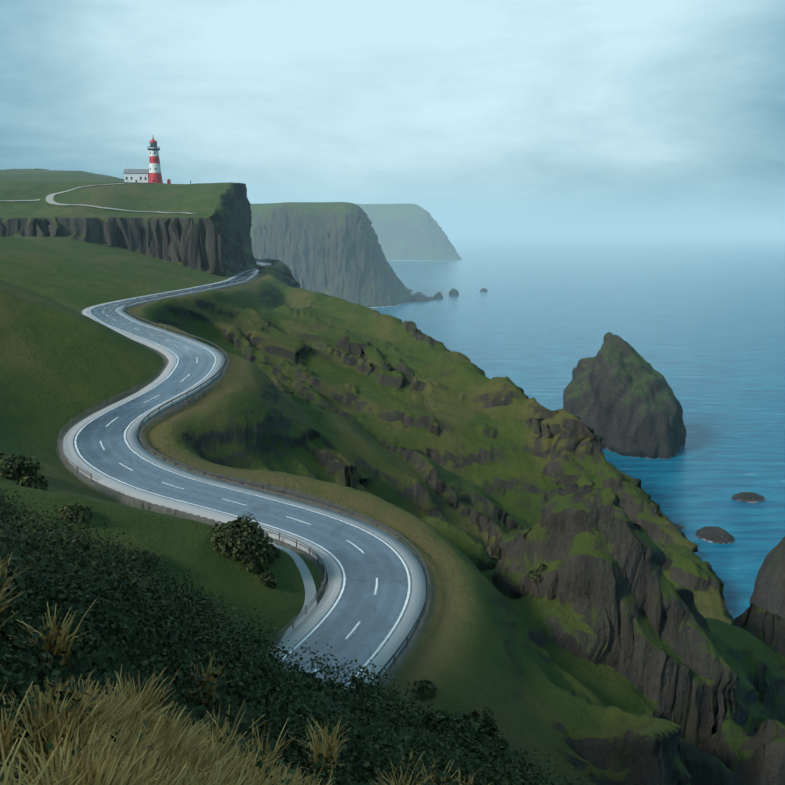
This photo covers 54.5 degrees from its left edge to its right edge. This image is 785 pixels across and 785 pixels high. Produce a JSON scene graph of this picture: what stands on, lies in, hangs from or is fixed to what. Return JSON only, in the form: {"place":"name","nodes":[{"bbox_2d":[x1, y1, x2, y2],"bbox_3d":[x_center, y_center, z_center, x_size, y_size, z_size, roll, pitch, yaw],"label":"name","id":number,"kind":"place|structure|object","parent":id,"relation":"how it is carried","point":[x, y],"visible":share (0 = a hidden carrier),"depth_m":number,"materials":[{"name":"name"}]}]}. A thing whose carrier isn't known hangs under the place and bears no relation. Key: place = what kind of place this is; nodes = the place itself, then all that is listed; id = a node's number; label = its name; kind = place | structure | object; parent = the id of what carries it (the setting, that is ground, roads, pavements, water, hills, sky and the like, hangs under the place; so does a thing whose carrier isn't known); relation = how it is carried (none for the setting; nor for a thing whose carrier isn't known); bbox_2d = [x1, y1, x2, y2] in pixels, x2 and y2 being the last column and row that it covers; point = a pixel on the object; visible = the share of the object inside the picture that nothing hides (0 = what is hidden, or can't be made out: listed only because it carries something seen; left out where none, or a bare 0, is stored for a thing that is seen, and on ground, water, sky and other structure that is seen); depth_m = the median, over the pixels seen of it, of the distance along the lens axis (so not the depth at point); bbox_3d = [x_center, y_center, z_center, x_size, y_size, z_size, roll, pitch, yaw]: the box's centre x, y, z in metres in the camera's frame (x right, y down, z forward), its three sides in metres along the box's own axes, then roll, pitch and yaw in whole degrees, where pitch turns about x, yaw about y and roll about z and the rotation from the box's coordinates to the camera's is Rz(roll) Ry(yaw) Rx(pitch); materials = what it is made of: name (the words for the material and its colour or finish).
{"place":"outdoors","nodes":[
{"label":"outdoors","id":0,"kind":"place"},
{"bbox_2d":[73,262,411,687],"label":"road asphalt","id":1,"kind":"structure","parent":0,"point":[377,615],"depth_m":91.11,"materials":[{"name":"grey asphalt"}]},
{"bbox_2d":[74,263,409,688],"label":"road markings","id":2,"kind":"object","parent":1,"relation":"on","point":[358,623],"visible":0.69,"depth_m":90.99,"materials":[{"name":"paint"}]},
{"bbox_2d":[259,538,318,676],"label":"foot path","id":3,"kind":"structure","parent":0,"point":[309,585],"depth_m":75.28,"materials":[{"name":"grey concrete"}]},
{"bbox_2d":[0,168,784,784],"bbox_3d":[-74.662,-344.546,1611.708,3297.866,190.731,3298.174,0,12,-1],"label":"terrain","id":4,"kind":"structure","parent":0,"point":[618,644],"depth_m":123.27,"materials":[{"name":"green plant"}]},
{"bbox_2d":[0,199,39,200],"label":"hill track","id":5,"kind":"structure","parent":4,"relation":"on","point":[21,200],"depth_m":371.44,"materials":[{"name":"grey gravel"}]},
{"bbox_2d":[57,385,137,481],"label":"guardrail","id":6,"kind":"object","parent":4,"relation":"on","point":[66,458],"visible":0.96,"depth_m":109.81,"materials":[{"name":"grey metal"}]},
{"bbox_2d":[46,183,194,213],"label":"hill track","id":7,"kind":"structure","parent":4,"relation":"on","point":[49,198],"depth_m":366.93,"materials":[{"name":"grey gravel"}]},
{"bbox_2d":[123,167,148,182],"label":"keepers house","id":8,"kind":"structure","parent":4,"relation":"on","point":[136,175],"depth_m":427.47,"materials":[{"name":"white paint"}]},
{"bbox_2d":[147,138,162,182],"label":"lighthouse","id":9,"kind":"object","parent":4,"relation":"on","point":[155,175],"visible":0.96,"depth_m":425.71,"materials":[{"name":"white paint"}]},
{"bbox_2d":[63,264,341,657],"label":"road shoulder","id":10,"kind":"object","parent":4,"relation":"on","point":[312,619],"visible":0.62,"depth_m":90.77},
{"bbox_2d":[0,553,491,784],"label":"dry grass tufts","id":11,"kind":"object","parent":4,"relation":"on","point":[192,758],"visible":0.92,"depth_m":9.38,"materials":[{"name":"beige plant"}]},
{"bbox_2d":[0,524,523,784],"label":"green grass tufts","id":12,"kind":"object","parent":4,"relation":"on","point":[353,745],"visible":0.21,"depth_m":16.98,"materials":[{"name":"green plant"}]},
{"bbox_2d":[118,262,425,687],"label":"road shoulder","id":13,"kind":"object","parent":4,"relation":"on","point":[403,629],"visible":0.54,"depth_m":92.66},
{"bbox_2d":[0,451,547,778],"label":"bushes","id":14,"kind":"object","parent":4,"relation":"on","point":[241,533],"visible":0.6,"depth_m":72.33,"materials":[{"name":"green plant"}]},
{"bbox_2d":[124,272,429,688],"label":"guard rail","id":15,"kind":"object","parent":4,"relation":"on","point":[328,504],"depth_m":99.22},
{"bbox_2d":[261,526,325,642],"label":"guardrail","id":16,"kind":"object","parent":4,"relation":"on","point":[306,606],"visible":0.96,"depth_m":76.57,"materials":[{"name":"grey metal"}]},
{"bbox_2d":[0,484,597,784],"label":"heath shrubs","id":17,"kind":"object","parent":4,"relation":"on","point":[185,602],"visible":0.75,"depth_m":17.60,"materials":[{"name":"green plant"}]},
{"bbox_2d":[410,294,430,301],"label":"rock","id":18,"kind":"object","parent":4,"relation":"on","point":[418,298],"visible":0.5,"depth_m":956.76,"materials":[{"name":"grey stone"}]},
{"bbox_2d":[434,292,442,298],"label":"rock","id":19,"kind":"object","parent":4,"relation":"on","point":[438,295],"visible":0.5,"depth_m":1000.90,"materials":[{"name":"grey stone"}]},
{"bbox_2d":[0,0,784,231],"label":"sky","id":20,"kind":"structure","parent":0,"point":[478,115],"materials":[{"name":"blue"}]},
{"bbox_2d":[371,232,784,618],"bbox_3d":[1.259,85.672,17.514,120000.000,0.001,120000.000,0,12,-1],"label":"sea","id":21,"kind":"structure","parent":0,"point":[696,320],"depth_m":674.25,"materials":[{"name":"blue liquid"}]},
{"bbox_2d":[449,288,458,294],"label":"rock","id":22,"kind":"object","parent":21,"relation":"in","point":[453,291],"visible":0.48,"depth_m":1049.82,"materials":[{"name":"grey stone"}]},
{"bbox_2d":[563,332,682,458],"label":"sea stack","id":23,"kind":"object","parent":21,"relation":"in","point":[619,398],"visible":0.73,"depth_m":302.19,"materials":[{"name":"grey stone"}]},
{"bbox_2d":[673,523,684,529],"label":"skerry","id":24,"kind":"structure","parent":21,"relation":"in","point":[679,526],"depth_m":228.93,"materials":[{"name":"grey stone"}]},
{"bbox_2d":[680,418,685,446],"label":"stack shoulder","id":25,"kind":"object","parent":21,"relation":"in","point":[683,437],"visible":0.04,"depth_m":315.92},
{"bbox_2d":[695,526,734,543],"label":"skerry","id":26,"kind":"structure","parent":21,"relation":"in","point":[712,534],"depth_m":219.74,"materials":[{"name":"grey stone"}]},
{"bbox_2d":[731,492,765,502],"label":"skerry","id":27,"kind":"structure","parent":21,"relation":"in","point":[750,497],"depth_m":252.28,"materials":[{"name":"grey stone"}]},
{"bbox_2d":[749,536,784,618],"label":"stack","id":28,"kind":"object","parent":21,"relation":"in","point":[768,594],"visible":0.65,"depth_m":175.33,"materials":[{"name":"grey stone"}]}
]}

